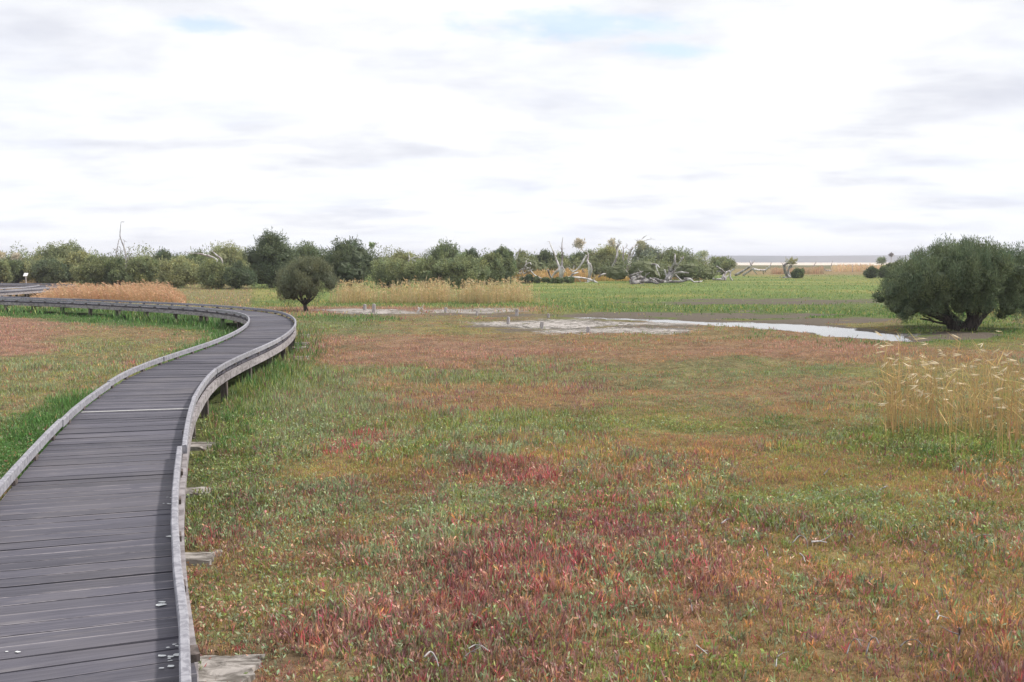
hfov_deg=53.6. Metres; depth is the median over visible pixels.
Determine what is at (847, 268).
dry grass
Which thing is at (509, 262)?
shrub
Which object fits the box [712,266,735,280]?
fallen branch
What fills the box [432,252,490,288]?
shrub
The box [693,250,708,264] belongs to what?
tree
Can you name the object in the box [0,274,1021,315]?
meadow grass
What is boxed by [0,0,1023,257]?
sky
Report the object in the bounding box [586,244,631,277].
tree
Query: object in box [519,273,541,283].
shrub
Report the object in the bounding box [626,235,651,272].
dead tree
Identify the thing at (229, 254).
tree
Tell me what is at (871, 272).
shrub
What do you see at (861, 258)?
sea
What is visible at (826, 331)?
water
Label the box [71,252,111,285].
shrub
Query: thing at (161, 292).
reed bed
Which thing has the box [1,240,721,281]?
distant scrub
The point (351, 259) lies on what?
tree
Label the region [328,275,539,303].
reed bed
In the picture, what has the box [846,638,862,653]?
dead twig
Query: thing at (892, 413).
reed bed
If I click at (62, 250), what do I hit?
tree
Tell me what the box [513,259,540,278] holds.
fallen branch
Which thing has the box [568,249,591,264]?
shrub
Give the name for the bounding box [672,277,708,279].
dry grass
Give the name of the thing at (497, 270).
shrub
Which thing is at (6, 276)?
shrub
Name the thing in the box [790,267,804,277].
shrub
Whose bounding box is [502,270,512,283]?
shrub
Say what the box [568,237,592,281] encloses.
dead tree
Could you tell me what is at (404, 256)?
shrub
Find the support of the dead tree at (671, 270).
on the ground at (578, 322)
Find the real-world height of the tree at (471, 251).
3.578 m
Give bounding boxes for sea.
[0,255,1017,261]
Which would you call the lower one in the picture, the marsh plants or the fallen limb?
the marsh plants
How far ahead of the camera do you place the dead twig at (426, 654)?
5.08 m
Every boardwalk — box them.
[0,283,75,296]
[0,296,295,681]
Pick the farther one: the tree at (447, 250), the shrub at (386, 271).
the tree at (447, 250)
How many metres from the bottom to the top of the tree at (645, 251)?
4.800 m
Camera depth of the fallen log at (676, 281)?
95.35 m
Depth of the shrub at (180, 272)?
77.63 m
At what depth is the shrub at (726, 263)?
153.92 m
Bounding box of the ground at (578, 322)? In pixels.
[0,262,1023,681]
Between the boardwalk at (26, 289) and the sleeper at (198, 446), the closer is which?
the sleeper at (198, 446)
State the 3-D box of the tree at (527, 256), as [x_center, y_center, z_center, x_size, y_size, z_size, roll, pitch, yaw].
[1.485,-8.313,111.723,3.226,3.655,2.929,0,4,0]
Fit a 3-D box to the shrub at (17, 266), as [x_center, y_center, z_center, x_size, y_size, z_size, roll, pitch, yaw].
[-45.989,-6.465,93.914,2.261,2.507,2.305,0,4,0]
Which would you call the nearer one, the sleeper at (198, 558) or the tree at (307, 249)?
the sleeper at (198, 558)
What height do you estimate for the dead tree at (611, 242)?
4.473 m
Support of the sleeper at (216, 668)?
on the ground at (578, 322)
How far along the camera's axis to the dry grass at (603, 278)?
105.92 m
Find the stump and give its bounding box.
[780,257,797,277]
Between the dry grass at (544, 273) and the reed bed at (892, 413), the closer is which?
the reed bed at (892, 413)
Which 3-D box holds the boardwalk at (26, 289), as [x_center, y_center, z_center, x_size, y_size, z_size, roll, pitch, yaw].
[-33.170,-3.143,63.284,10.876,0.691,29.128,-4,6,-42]
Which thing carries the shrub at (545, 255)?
on the ground at (578, 322)
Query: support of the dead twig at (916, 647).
on the ground at (578, 322)
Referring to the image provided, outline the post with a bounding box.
[372,304,375,312]
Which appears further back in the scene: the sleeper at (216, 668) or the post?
the post
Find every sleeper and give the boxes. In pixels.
[185,549,222,566]
[186,487,210,496]
[190,442,217,450]
[198,654,264,681]
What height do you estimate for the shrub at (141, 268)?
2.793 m
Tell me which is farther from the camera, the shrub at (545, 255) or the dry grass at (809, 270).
the dry grass at (809, 270)
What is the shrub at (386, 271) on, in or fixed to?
on the ground at (578, 322)
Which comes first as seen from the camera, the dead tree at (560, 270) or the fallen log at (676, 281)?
the fallen log at (676, 281)
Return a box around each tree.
[9,252,21,259]
[27,238,85,282]
[114,222,128,281]
[208,239,249,266]
[241,226,304,287]
[270,254,340,310]
[289,240,331,276]
[318,235,380,286]
[408,251,422,262]
[422,237,461,262]
[453,246,482,260]
[515,250,537,264]
[547,238,564,278]
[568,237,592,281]
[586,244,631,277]
[606,238,621,265]
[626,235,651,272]
[628,242,663,262]
[656,246,697,264]
[664,253,683,280]
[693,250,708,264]
[869,233,1023,330]
[875,256,886,264]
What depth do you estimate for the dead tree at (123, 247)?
97.53 m
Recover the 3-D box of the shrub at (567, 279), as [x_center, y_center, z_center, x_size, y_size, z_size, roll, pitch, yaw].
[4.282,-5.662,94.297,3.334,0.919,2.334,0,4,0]
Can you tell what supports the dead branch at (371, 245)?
on the ground at (578, 322)
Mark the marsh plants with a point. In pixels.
(492, 523)
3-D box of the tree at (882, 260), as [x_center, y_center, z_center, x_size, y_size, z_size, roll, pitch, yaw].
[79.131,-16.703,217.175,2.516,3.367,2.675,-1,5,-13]
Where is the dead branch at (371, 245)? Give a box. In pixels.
[367,242,377,251]
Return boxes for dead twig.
[423,651,438,666]
[811,534,831,542]
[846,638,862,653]
[865,633,878,653]
[900,639,922,656]
[941,626,960,644]
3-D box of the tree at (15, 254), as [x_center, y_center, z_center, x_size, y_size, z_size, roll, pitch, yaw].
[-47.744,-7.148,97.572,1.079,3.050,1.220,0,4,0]
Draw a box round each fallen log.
[568,272,597,282]
[629,271,663,283]
[664,271,705,282]
[734,260,771,275]
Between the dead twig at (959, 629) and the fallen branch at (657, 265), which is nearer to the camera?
the dead twig at (959, 629)
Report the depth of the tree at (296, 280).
41.46 m
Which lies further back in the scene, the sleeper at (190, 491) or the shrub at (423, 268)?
the shrub at (423, 268)
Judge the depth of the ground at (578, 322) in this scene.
16.82 m
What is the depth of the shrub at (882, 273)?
123.27 m
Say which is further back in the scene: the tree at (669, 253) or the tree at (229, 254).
the tree at (669, 253)
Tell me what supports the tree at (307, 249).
on the ground at (578, 322)
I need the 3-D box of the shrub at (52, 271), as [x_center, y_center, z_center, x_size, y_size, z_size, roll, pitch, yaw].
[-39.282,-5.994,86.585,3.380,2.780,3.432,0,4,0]
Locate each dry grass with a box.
[514,268,592,281]
[593,274,629,280]
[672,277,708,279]
[771,265,824,273]
[831,263,881,271]
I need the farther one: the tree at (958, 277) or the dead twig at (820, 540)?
the tree at (958, 277)
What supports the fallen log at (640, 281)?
on the ground at (578, 322)
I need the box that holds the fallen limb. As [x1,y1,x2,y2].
[187,251,222,262]
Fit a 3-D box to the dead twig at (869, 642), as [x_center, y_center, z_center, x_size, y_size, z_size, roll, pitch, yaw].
[1.851,1.570,5.230,0.053,0.096,0.101,0,4,0]
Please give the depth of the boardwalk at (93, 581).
6.29 m
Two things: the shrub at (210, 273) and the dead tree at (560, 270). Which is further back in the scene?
the dead tree at (560, 270)
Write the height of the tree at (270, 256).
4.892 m
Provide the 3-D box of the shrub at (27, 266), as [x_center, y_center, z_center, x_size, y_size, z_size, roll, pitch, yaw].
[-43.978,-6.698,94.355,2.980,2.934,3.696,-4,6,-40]
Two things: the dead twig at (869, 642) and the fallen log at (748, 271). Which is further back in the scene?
the fallen log at (748, 271)
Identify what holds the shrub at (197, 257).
on the ground at (578, 322)
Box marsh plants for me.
[0,309,1023,681]
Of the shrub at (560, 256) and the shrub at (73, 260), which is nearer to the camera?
the shrub at (73, 260)
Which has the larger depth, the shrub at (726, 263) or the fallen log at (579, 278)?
the shrub at (726, 263)
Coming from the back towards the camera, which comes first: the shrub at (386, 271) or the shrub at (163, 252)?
the shrub at (163, 252)
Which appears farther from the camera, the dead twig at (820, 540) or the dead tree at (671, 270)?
the dead tree at (671, 270)
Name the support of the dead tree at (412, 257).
on the ground at (578, 322)
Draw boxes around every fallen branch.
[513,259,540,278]
[652,263,660,276]
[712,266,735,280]
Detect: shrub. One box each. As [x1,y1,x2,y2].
[0,259,14,282]
[6,259,28,282]
[22,254,46,282]
[31,255,72,284]
[57,250,97,284]
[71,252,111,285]
[102,253,128,285]
[121,255,161,285]
[148,246,176,268]
[151,253,203,287]
[169,248,224,283]
[194,256,230,288]
[222,259,258,288]
[370,255,413,287]
[386,248,422,282]
[401,255,451,287]
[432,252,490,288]
[477,251,505,284]
[490,243,519,277]
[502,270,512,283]
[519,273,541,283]
[534,248,555,267]
[541,275,574,282]
[556,251,569,261]
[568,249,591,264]
[707,255,737,274]
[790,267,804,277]
[862,265,878,277]
[878,262,894,277]
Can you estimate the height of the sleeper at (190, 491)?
0.192 m
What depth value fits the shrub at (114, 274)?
81.92 m
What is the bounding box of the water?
[574,317,912,341]
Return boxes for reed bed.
[30,279,185,302]
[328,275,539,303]
[854,331,1023,466]
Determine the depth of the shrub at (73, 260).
88.08 m
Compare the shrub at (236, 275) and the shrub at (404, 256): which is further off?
the shrub at (404, 256)
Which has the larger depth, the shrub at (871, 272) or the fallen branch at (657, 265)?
the shrub at (871, 272)

